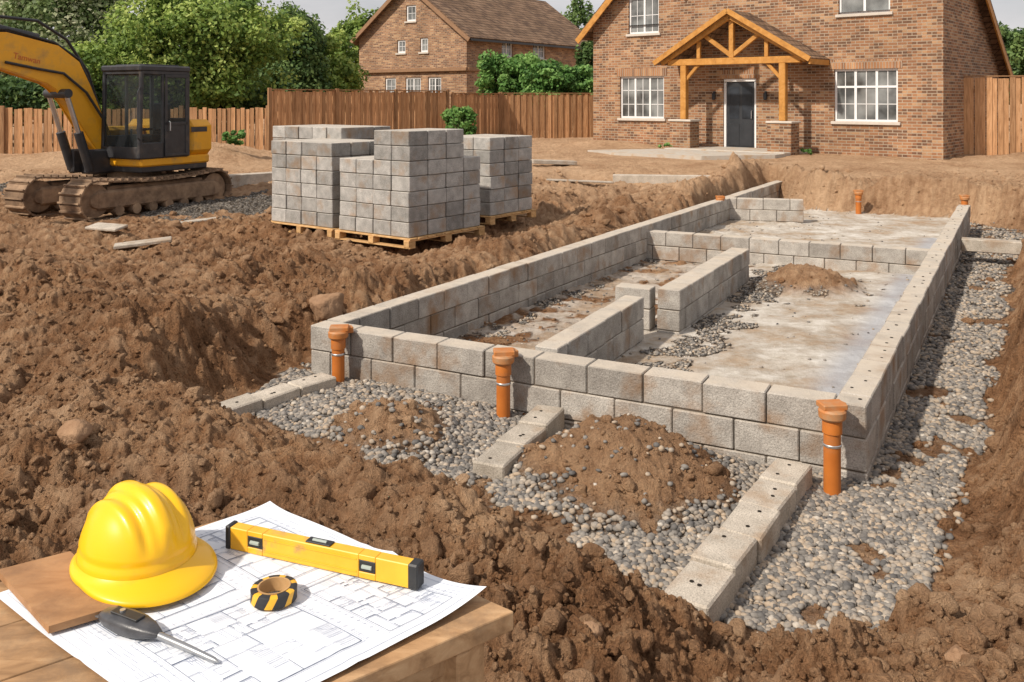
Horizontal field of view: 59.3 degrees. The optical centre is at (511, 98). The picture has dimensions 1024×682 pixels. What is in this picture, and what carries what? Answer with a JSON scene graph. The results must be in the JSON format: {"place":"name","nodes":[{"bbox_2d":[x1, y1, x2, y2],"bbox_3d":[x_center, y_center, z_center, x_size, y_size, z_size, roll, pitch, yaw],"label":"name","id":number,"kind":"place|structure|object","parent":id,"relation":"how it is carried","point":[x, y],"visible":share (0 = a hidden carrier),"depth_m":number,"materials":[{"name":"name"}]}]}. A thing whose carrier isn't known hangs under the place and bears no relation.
{"place":"outdoors","nodes":[
{"label":"outdoors","id":0,"kind":"place"},
{"bbox_2d":[339,141,369,155],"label":"concrete block","id":1,"kind":"object","parent":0,"point":[359,147],"depth_m":14.03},
{"bbox_2d":[340,157,372,172],"bbox_3d":[-2.328,0.996,13.512,0.347,0.207,0.387,0,0,36],"label":"concrete block","id":2,"kind":"object","parent":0,"point":[347,164],"depth_m":13.36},
{"bbox_2d":[356,173,376,188],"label":"concrete block","id":3,"kind":"object","parent":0,"point":[363,180],"depth_m":13.13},
{"bbox_2d":[356,158,376,173],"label":"concrete block","id":4,"kind":"object","parent":3,"relation":"on","point":[365,165],"depth_m":13.14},
{"bbox_2d":[445,200,462,216],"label":"concrete block","id":5,"kind":"object","parent":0,"point":[452,208],"depth_m":13.39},
{"bbox_2d":[445,186,462,201],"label":"concrete block","id":6,"kind":"object","parent":5,"relation":"on","point":[455,193],"depth_m":13.38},
{"bbox_2d":[444,172,462,186],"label":"concrete block","id":7,"kind":"object","parent":6,"relation":"on","point":[453,179],"depth_m":13.40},
{"bbox_2d":[445,143,463,157],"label":"concrete block","id":8,"kind":"object","parent":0,"point":[454,150],"depth_m":13.39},
{"bbox_2d":[436,129,462,143],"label":"concrete block","id":9,"kind":"object","parent":8,"relation":"on","point":[454,135],"depth_m":13.39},
{"bbox_2d":[462,155,479,170],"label":"concrete block","id":10,"kind":"object","parent":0,"point":[470,163],"depth_m":13.70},
{"bbox_2d":[0,102,1023,681],"bbox_3d":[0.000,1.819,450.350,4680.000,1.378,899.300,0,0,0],"label":"ground","id":11,"kind":"structure","parent":0,"point":[922,216],"depth_m":7.10,"materials":[{"name":"soil"}]},
{"bbox_2d":[0,0,139,142],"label":"leafy tree","id":12,"kind":"object","parent":11,"relation":"on","point":[66,18],"visible":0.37,"depth_m":31.65,"materials":[{"name":"green plant"}]},
{"bbox_2d":[57,419,92,444],"bbox_3d":[-2.471,1.894,5.090,0.195,0.149,0.145,0,0,22],"label":"boulder","id":13,"kind":"object","parent":11,"relation":"on","point":[73,431],"visible":0.91,"depth_m":5.05,"materials":[{"name":"stone"}]},
{"bbox_2d":[0,75,179,126],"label":"hedge","id":14,"kind":"object","parent":11,"relation":"on","point":[18,93],"visible":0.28,"depth_m":29.24,"materials":[{"name":"green plant"}]},
{"bbox_2d":[85,222,127,231],"bbox_3d":[-5.879,1.866,13.052,0.500,0.040,0.300,2,6,11],"label":"concrete slab","id":15,"kind":"object","parent":11,"relation":"on","point":[101,226],"depth_m":12.99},
{"bbox_2d":[0,15,232,221],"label":"excavator","id":16,"kind":"object","parent":11,"relation":"on","point":[132,165],"visible":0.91,"depth_m":17.01,"materials":[{"name":"metal"}]},
{"bbox_2d":[48,29,199,124],"bbox_3d":[-12.844,-0.132,29.780,4.820,4.374,4.643,0,0,24],"label":"leafy tree","id":17,"kind":"object","parent":11,"relation":"on","point":[94,57],"visible":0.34,"depth_m":28.84,"materials":[{"name":"green plant"}]},
{"bbox_2d":[0,106,267,153],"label":"wooden fence","id":18,"kind":"object","parent":11,"relation":"on","point":[32,117],"visible":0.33,"depth_m":26.37,"materials":[{"name":"brown wood"}]},
{"bbox_2d":[113,236,171,249],"bbox_3d":[-5.154,2.019,12.578,0.750,0.050,0.220,-5,5,-20],"label":"concrete slab","id":19,"kind":"object","parent":11,"relation":"on","point":[138,243],"depth_m":12.52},
{"bbox_2d":[94,0,318,115],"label":"leafy tree","id":20,"kind":"object","parent":11,"relation":"on","point":[213,42],"visible":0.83,"depth_m":29.66,"materials":[{"name":"green plant"}]},
{"bbox_2d":[193,172,271,187],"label":"concrete kerb","id":21,"kind":"structure","parent":11,"relation":"on","point":[240,179],"depth_m":19.79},
{"bbox_2d":[222,129,245,145],"bbox_3d":[-7.227,1.024,23.470,0.613,0.442,0.528,0,0,-43],"label":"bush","id":22,"kind":"object","parent":11,"relation":"on","point":[232,137],"visible":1,"depth_m":23.40,"materials":[{"name":"green plant"}]},
{"bbox_2d":[202,82,273,133],"bbox_3d":[-10.566,0.229,31.948,4.996,2.235,2.460,0,0,0],"label":"hedge","id":23,"kind":"object","parent":11,"relation":"on","point":[256,101],"visible":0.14,"depth_m":31.33,"materials":[{"name":"green plant"}]},
{"bbox_2d":[221,393,262,415],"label":"kerb block","id":24,"kind":"structure","parent":11,"relation":"on","point":[243,403],"depth_m":6.69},
{"bbox_2d":[0,519,512,681],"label":"work table","id":25,"kind":"object","parent":11,"relation":"on","point":[449,647],"visible":0.29,"depth_m":1.56,"materials":[{"name":"brown wood"}]},
{"bbox_2d":[0,501,486,681],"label":"blueprint sheet","id":26,"kind":"object","parent":25,"relation":"on","point":[325,624],"visible":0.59,"depth_m":1.60,"materials":[{"name":"paper"}]},
{"bbox_2d":[0,551,118,633],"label":"plywood board","id":27,"kind":"object","parent":26,"relation":"on","point":[50,595],"visible":0.83,"depth_m":1.67,"materials":[{"name":"wood"}]},
{"bbox_2d":[69,480,217,607],"bbox_3d":[-0.723,0.844,1.765,0.313,0.162,0.242,0,0,38],"label":"hard hat","id":28,"kind":"object","parent":26,"relation":"on","point":[141,545],"visible":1,"depth_m":1.70,"materials":[{"name":"plastic"}]},
{"bbox_2d":[95,606,218,662],"bbox_3d":[-0.627,0.916,1.553,0.325,0.034,0.049,0,0,27],"label":"marking knife","id":29,"kind":"object","parent":26,"relation":"on","point":[128,622],"visible":1,"depth_m":1.55,"materials":[{"name":"black plastic"}]},
{"bbox_2d":[250,575,296,609],"bbox_3d":[-0.443,0.919,1.676,0.085,0.025,0.085,0,0,-23],"label":"tape roll","id":30,"kind":"object","parent":26,"relation":"on","point":[261,598],"visible":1,"depth_m":1.66,"materials":[{"name":"black plastic"}]},
{"bbox_2d":[226,520,423,590],"bbox_3d":[-0.381,0.906,1.794,0.446,0.052,0.032,0,0,21],"label":"spirit level","id":31,"kind":"object","parent":26,"relation":"on","point":[369,564],"visible":1,"depth_m":1.78,"materials":[{"name":"yellow metal"}]},
{"bbox_2d":[251,383,299,408],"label":"kerb block","id":32,"kind":"structure","parent":11,"relation":"on","point":[273,396],"depth_m":6.93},
{"bbox_2d":[251,0,334,91],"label":"leafy tree","id":33,"kind":"object","parent":11,"relation":"on","point":[307,65],"visible":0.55,"depth_m":40.24,"materials":[{"name":"green plant"}]},
{"bbox_2d":[271,220,338,237],"bbox_3d":[-2.926,2.034,14.472,1.540,0.139,1.300,0,0,37],"label":"pallet","id":34,"kind":"object","parent":11,"relation":"on","point":[300,228],"visible":0.1,"depth_m":13.90,"materials":[{"name":"brown wood"}]},
{"bbox_2d":[317,213,339,227],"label":"concrete block","id":35,"kind":"object","parent":34,"relation":"on","point":[327,220],"depth_m":13.65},
{"bbox_2d":[317,198,340,213],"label":"concrete block","id":36,"kind":"object","parent":35,"relation":"on","point":[329,206],"depth_m":13.66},
{"bbox_2d":[317,184,341,199],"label":"concrete block","id":37,"kind":"object","parent":36,"relation":"on","point":[331,192],"depth_m":13.65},
{"bbox_2d":[317,170,339,184],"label":"concrete block","id":38,"kind":"object","parent":37,"relation":"on","point":[328,177],"depth_m":13.65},
{"bbox_2d":[317,156,350,170],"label":"concrete block","id":39,"kind":"object","parent":38,"relation":"on","point":[328,163],"depth_m":13.66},
{"bbox_2d":[317,142,349,156],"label":"concrete block","id":40,"kind":"object","parent":39,"relation":"on","point":[330,149],"depth_m":13.69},
{"bbox_2d":[287,372,335,394],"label":"kerb block","id":41,"kind":"structure","parent":11,"relation":"on","point":[313,383],"depth_m":7.22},
{"bbox_2d":[309,292,343,322],"bbox_3d":[-1.778,2.027,8.600,0.328,0.349,0.390,0,0,0],"label":"boulder","id":42,"kind":"object","parent":11,"relation":"on","point":[324,307],"visible":0.84,"depth_m":8.49,"materials":[{"name":"stone"}]},
{"bbox_2d":[318,31,370,91],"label":"leafy tree","id":43,"kind":"object","parent":11,"relation":"on","point":[344,71],"visible":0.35,"depth_m":42.37,"materials":[{"name":"green plant"}]},
{"bbox_2d":[327,0,377,80],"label":"leafy tree","id":44,"kind":"object","parent":11,"relation":"on","point":[351,26],"visible":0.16,"depth_m":51.70,"materials":[{"name":"green plant"}]},
{"bbox_2d":[267,88,448,149],"bbox_3d":[-4.833,0.830,29.957,0.154,2.290,7.867,0,0,39],"label":"wooden fence","id":45,"kind":"object","parent":11,"relation":"on","point":[411,109],"visible":0.56,"depth_m":29.60,"materials":[{"name":"brown wood"}]},
{"bbox_2d":[335,225,484,248],"bbox_3d":[-1.536,2.034,13.672,1.540,0.139,1.700,0,0,37],"label":"pallet","id":46,"kind":"object","parent":11,"relation":"on","point":[410,243],"visible":0.52,"depth_m":13.15,"materials":[{"name":"brown wood"}]},
{"bbox_2d":[356,217,373,232],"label":"concrete block","id":47,"kind":"object","parent":46,"relation":"on","point":[365,225],"depth_m":13.13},
{"bbox_2d":[374,219,390,235],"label":"concrete block","id":48,"kind":"object","parent":46,"relation":"on","point":[382,227],"depth_m":12.92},
{"bbox_2d":[374,204,391,220],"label":"concrete block","id":49,"kind":"object","parent":48,"relation":"on","point":[382,212],"depth_m":12.91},
{"bbox_2d":[373,189,391,204],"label":"concrete block","id":50,"kind":"object","parent":49,"relation":"on","point":[381,197],"depth_m":12.91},
{"bbox_2d":[373,175,392,189],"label":"concrete block","id":51,"kind":"object","parent":50,"relation":"on","point":[382,182],"depth_m":12.91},
{"bbox_2d":[374,160,393,174],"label":"concrete block","id":52,"kind":"object","parent":51,"relation":"on","point":[382,167],"depth_m":12.91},
{"bbox_2d":[374,145,396,159],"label":"concrete block","id":53,"kind":"object","parent":52,"relation":"on","point":[382,152],"depth_m":12.92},
{"bbox_2d":[374,130,397,144],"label":"concrete block","id":54,"kind":"object","parent":53,"relation":"on","point":[382,137],"depth_m":12.93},
{"bbox_2d":[391,220,426,237],"bbox_3d":[-1.472,1.855,12.870,0.347,0.207,0.387,0,0,36],"label":"concrete block","id":55,"kind":"object","parent":46,"relation":"on","point":[408,230],"depth_m":12.73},
{"bbox_2d":[392,205,426,222],"bbox_3d":[-1.466,1.641,12.866,0.347,0.207,0.387,0,0,38],"label":"concrete block","id":56,"kind":"object","parent":55,"relation":"on","point":[409,214],"depth_m":12.73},
{"bbox_2d":[391,190,426,206],"bbox_3d":[-1.470,1.425,12.865,0.347,0.207,0.387,0,0,37],"label":"concrete block","id":57,"kind":"object","parent":56,"relation":"on","point":[408,199],"depth_m":12.73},
{"bbox_2d":[392,175,427,191],"bbox_3d":[-1.463,1.210,12.879,0.347,0.207,0.387,0,0,36],"label":"concrete block","id":58,"kind":"object","parent":57,"relation":"on","point":[410,184],"depth_m":12.74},
{"bbox_2d":[392,160,426,176],"bbox_3d":[-1.466,0.996,12.878,0.347,0.207,0.387,0,0,36],"label":"concrete block","id":59,"kind":"object","parent":58,"relation":"on","point":[409,168],"depth_m":12.74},
{"bbox_2d":[392,145,427,160],"bbox_3d":[-1.462,0.780,12.875,0.347,0.207,0.387,0,0,36],"label":"concrete block","id":60,"kind":"object","parent":59,"relation":"on","point":[411,153],"depth_m":12.74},
{"bbox_2d":[391,130,426,145],"bbox_3d":[-1.467,0.566,12.874,0.347,0.207,0.387,0,0,38],"label":"concrete block","id":61,"kind":"object","parent":60,"relation":"on","point":[408,137],"depth_m":12.74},
{"bbox_2d":[427,217,445,233],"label":"concrete block","id":62,"kind":"object","parent":46,"relation":"on","point":[436,225],"depth_m":13.07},
{"bbox_2d":[427,203,444,219],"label":"concrete block","id":63,"kind":"object","parent":62,"relation":"on","point":[437,210],"depth_m":13.05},
{"bbox_2d":[427,188,445,204],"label":"concrete block","id":64,"kind":"object","parent":63,"relation":"on","point":[436,196],"depth_m":13.06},
{"bbox_2d":[427,173,444,189],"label":"concrete block","id":65,"kind":"object","parent":64,"relation":"on","point":[436,181],"depth_m":13.08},
{"bbox_2d":[427,159,445,174],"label":"concrete block","id":66,"kind":"object","parent":65,"relation":"on","point":[436,166],"depth_m":13.06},
{"bbox_2d":[427,144,445,159],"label":"concrete block","id":67,"kind":"object","parent":66,"relation":"on","point":[436,151],"depth_m":13.09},
{"bbox_2d":[423,129,445,144],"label":"concrete block","id":68,"kind":"object","parent":67,"relation":"on","point":[434,136],"depth_m":13.07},
{"bbox_2d":[440,105,477,134],"bbox_3d":[-1.829,1.142,31.001,1.330,1.827,0.943,0,0,0],"label":"shrub","id":69,"kind":"object","parent":11,"relation":"on","point":[455,117],"visible":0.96,"depth_m":30.87,"materials":[{"name":"green plant"}]},
{"bbox_2d":[348,0,586,127],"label":"brick house","id":70,"kind":"structure","parent":11,"relation":"on","point":[422,44],"depth_m":47.74,"materials":[{"name":"brown brick"}]},
{"bbox_2d":[451,92,500,134],"bbox_3d":[-1.383,0.820,34.550,0.146,2.110,3.396,0,0,31],"label":"wooden fence","id":71,"kind":"object","parent":11,"relation":"on","point":[486,108],"visible":0.54,"depth_m":35.04,"materials":[{"name":"brown wood"}]},
{"bbox_2d":[473,441,523,481],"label":"kerb block","id":72,"kind":"structure","parent":11,"relation":"on","point":[497,459],"depth_m":5.68,"materials":[{"name":"concrete"}]},
{"bbox_2d":[474,49,539,103],"bbox_3d":[-0.076,-0.077,40.026,3.208,4.263,2.073,0,0,0],"label":"shrub","id":73,"kind":"object","parent":11,"relation":"on","point":[501,72],"visible":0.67,"depth_m":39.46,"materials":[{"name":"green plant"}]},
{"bbox_2d":[480,209,535,224],"bbox_3d":[-0.432,2.003,15.554,1.180,0.139,1.300,0,0,37],"label":"pallet","id":74,"kind":"object","parent":11,"relation":"on","point":[510,216],"visible":0.41,"depth_m":15.19,"materials":[{"name":"brown wood"}]},
{"bbox_2d":[480,201,503,215],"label":"concrete block","id":75,"kind":"object","parent":74,"relation":"on","point":[491,208],"depth_m":14.86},
{"bbox_2d":[479,188,503,202],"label":"concrete block","id":76,"kind":"object","parent":75,"relation":"on","point":[492,195],"depth_m":14.86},
{"bbox_2d":[480,175,504,189],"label":"concrete block","id":77,"kind":"object","parent":76,"relation":"on","point":[492,182],"depth_m":14.87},
{"bbox_2d":[480,163,503,176],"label":"concrete block","id":78,"kind":"object","parent":77,"relation":"on","point":[491,169],"depth_m":14.86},
{"bbox_2d":[473,150,503,162],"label":"concrete block","id":79,"kind":"object","parent":78,"relation":"on","point":[491,156],"depth_m":14.87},
{"bbox_2d":[474,136,503,149],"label":"concrete block","id":80,"kind":"object","parent":79,"relation":"on","point":[488,143],"depth_m":14.89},
{"bbox_2d":[0,162,1023,681],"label":"soil clods","id":81,"kind":"object","parent":11,"relation":"on","point":[970,638],"visible":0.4,"depth_m":4.18,"materials":[{"name":"soil"}]},
{"bbox_2d":[496,423,545,444],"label":"kerb block","id":82,"kind":"structure","parent":11,"relation":"on","point":[521,434],"depth_m":6.13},
{"bbox_2d":[518,404,564,438],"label":"kerb block","id":83,"kind":"structure","parent":11,"relation":"on","point":[550,419],"depth_m":6.45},
{"bbox_2d":[501,92,592,137],"bbox_3d":[1.511,0.760,36.632,4.220,2.030,0.177,0,0,-16],"label":"wooden fence","id":84,"kind":"object","parent":11,"relation":"on","point":[555,116],"visible":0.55,"depth_m":36.61,"materials":[{"name":"brown wood"}]},
{"bbox_2d":[327,180,782,338],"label":"block wall","id":85,"kind":"structure","parent":11,"relation":"on","point":[454,309],"depth_m":10.67,"materials":[{"name":"concrete"}]},
{"bbox_2d":[517,58,592,108],"bbox_3d":[2.265,0.155,39.046,4.100,3.799,3.438,0,0,0],"label":"shrub","id":86,"kind":"object","parent":11,"relation":"on","point":[545,76],"visible":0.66,"depth_m":38.24,"materials":[{"name":"green plant"}]},
{"bbox_2d":[311,320,836,472],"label":"block wall","id":87,"kind":"structure","parent":11,"relation":"on","point":[760,423],"depth_m":6.54,"materials":[{"name":"concrete"}]},
{"bbox_2d":[328,324,353,381],"bbox_3d":[-1.420,2.160,7.474,0.215,0.539,0.178,0,0,-22],"label":"drain pipe","id":88,"kind":"object","parent":87,"relation":"attached to","point":[337,335],"visible":0.91,"depth_m":7.42,"materials":[{"name":"orange plastic"}]},
{"bbox_2d":[492,347,518,417],"bbox_3d":[-0.045,2.178,6.754,0.215,0.584,0.178,0,0,-22],"label":"drain pipe","id":89,"kind":"object","parent":87,"relation":"attached to","point":[502,359],"visible":0.91,"depth_m":6.70,"materials":[{"name":"orange plastic"}]},
{"bbox_2d":[561,0,594,29],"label":"leafy tree","id":90,"kind":"object","parent":11,"relation":"on","point":[577,16],"visible":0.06,"depth_m":57.86,"materials":[{"name":"green plant"}]},
{"bbox_2d":[574,40,592,77],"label":"shrub","id":91,"kind":"object","parent":11,"relation":"on","point":[584,56],"visible":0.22,"depth_m":41.72,"materials":[{"name":"green plant"}]},
{"bbox_2d":[535,295,643,360],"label":"block wall","id":92,"kind":"structure","parent":11,"relation":"on","point":[614,331],"depth_m":8.08,"materials":[{"name":"concrete"}]},
{"bbox_2d":[245,211,1023,632],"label":"gravel","id":93,"kind":"structure","parent":11,"relation":"on","point":[823,527],"depth_m":5.64,"materials":[{"name":"gravel"}]},
{"bbox_2d":[719,501,779,562],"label":"kerb block","id":94,"kind":"structure","parent":93,"relation":"on","point":[760,524],"depth_m":4.88,"materials":[{"name":"concrete"}]},
{"bbox_2d":[615,283,654,331],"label":"block wall","id":95,"kind":"structure","parent":11,"relation":"on","point":[647,292],"depth_m":9.36,"materials":[{"name":"concrete"}]},
{"bbox_2d":[613,174,709,183],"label":"concrete kerb","id":96,"kind":"structure","parent":11,"relation":"on","point":[644,178],"depth_m":21.40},
{"bbox_2d":[664,560,734,621],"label":"kerb block","id":97,"kind":"structure","parent":11,"relation":"on","point":[708,590],"depth_m":4.26,"materials":[{"name":"concrete"}]},
{"bbox_2d":[657,247,749,334],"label":"block wall","id":98,"kind":"structure","parent":11,"relation":"on","point":[688,299],"depth_m":9.88,"materials":[{"name":"concrete"}]},
{"bbox_2d":[691,528,756,597],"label":"kerb block","id":99,"kind":"structure","parent":11,"relation":"on","point":[735,554],"depth_m":4.57,"materials":[{"name":"concrete"}]},
{"bbox_2d":[725,197,803,222],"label":"block wall","id":100,"kind":"structure","parent":11,"relation":"on","point":[770,209],"depth_m":17.43,"materials":[{"name":"concrete"}]},
{"bbox_2d":[739,478,795,529],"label":"kerb block","id":101,"kind":"structure","parent":11,"relation":"on","point":[780,498],"depth_m":5.23,"materials":[{"name":"concrete"}]},
{"bbox_2d":[759,458,811,505],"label":"kerb block","id":102,"kind":"structure","parent":11,"relation":"on","point":[797,476],"depth_m":5.53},
{"bbox_2d":[646,230,929,274],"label":"block wall","id":103,"kind":"structure","parent":11,"relation":"on","point":[687,247],"depth_m":12.96,"materials":[{"name":"concrete"}]},
{"bbox_2d":[575,0,1013,159],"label":"brick house","id":104,"kind":"structure","parent":11,"relation":"on","point":[884,78],"depth_m":27.09,"materials":[{"name":"brown brick"}]},
{"bbox_2d":[617,68,666,120],"bbox_3d":[4.439,-0.125,30.723,1.990,1.790,0.195,0,0,40],"label":"window","id":105,"kind":"structure","parent":104,"relation":"in","point":[642,96],"depth_m":30.77,"materials":[{"name":"glass"}]},
{"bbox_2d":[626,0,660,36],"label":"window","id":106,"kind":"structure","parent":104,"relation":"in","point":[642,12],"depth_m":30.72,"materials":[{"name":"white paint"}]},
{"bbox_2d":[727,82,753,147],"bbox_3d":[7.225,0.555,28.439,0.940,2.130,0.115,0,0,40],"label":"door","id":107,"kind":"structure","parent":104,"relation":"in","point":[740,95],"depth_m":28.45,"materials":[{"name":"grey wood"}]},
{"bbox_2d":[835,0,892,17],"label":"window","id":108,"kind":"structure","parent":104,"relation":"in","point":[850,8],"depth_m":25.94,"materials":[{"name":"white paint"}]},
{"bbox_2d":[830,58,901,124],"bbox_3d":[10.165,-0.180,25.877,2.040,1.880,0.195,0,0,40],"label":"window","id":109,"kind":"structure","parent":104,"relation":"in","point":[865,94],"depth_m":25.90,"materials":[{"name":"glass"}]},
{"bbox_2d":[816,399,847,494],"bbox_3d":[2.005,2.196,5.594,0.215,0.609,0.178,0,0,-22],"label":"drain pipe","id":110,"kind":"object","parent":11,"relation":"on","point":[832,413],"visible":0.91,"depth_m":5.54,"materials":[{"name":"orange plastic"}]},
{"bbox_2d":[836,205,970,480],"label":"block wall","id":111,"kind":"structure","parent":11,"relation":"on","point":[872,391],"depth_m":7.15,"materials":[{"name":"concrete"}]},
{"bbox_2d":[944,644,969,664],"bbox_3d":[1.653,2.071,3.328,0.082,0.082,0.105,0,0,-31],"label":"clod","id":112,"kind":"object","parent":11,"relation":"on","point":[955,652],"visible":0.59,"depth_m":3.32,"materials":[{"name":"soil"}]},
{"bbox_2d":[961,237,1021,254],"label":"concrete lintel","id":113,"kind":"structure","parent":11,"relation":"on","point":[999,246],"depth_m":13.16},
{"bbox_2d":[964,75,1023,154],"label":"wooden fence","id":114,"kind":"object","parent":11,"relation":"on","point":[1003,119],"visible":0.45,"depth_m":25.91,"materials":[{"name":"brown wood"}]},
{"bbox_2d":[997,21,1023,104],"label":"leafy tree","id":115,"kind":"object","parent":11,"relation":"on","point":[1013,40],"visible":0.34,"depth_m":43.20,"materials":[{"name":"green plant"}]},
{"bbox_2d":[16,0,1023,77],"label":"sky","id":116,"kind":"structure","parent":0,"point":[1010,12],"materials":[{"name":"white"}]},
{"bbox_2d":[588,149,784,159],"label":"path","id":117,"kind":"structure","parent":0,"point":[690,154],"depth_m":25.53,"materials":[{"name":"concrete"}]},
{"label":"concrete block","id":118,"kind":"object","parent":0,"visible":0},
{"bbox_2d":[327,127,357,138],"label":"concrete block","id":119,"kind":"object","parent":118,"relation":"on","point":[342,132],"depth_m":15.14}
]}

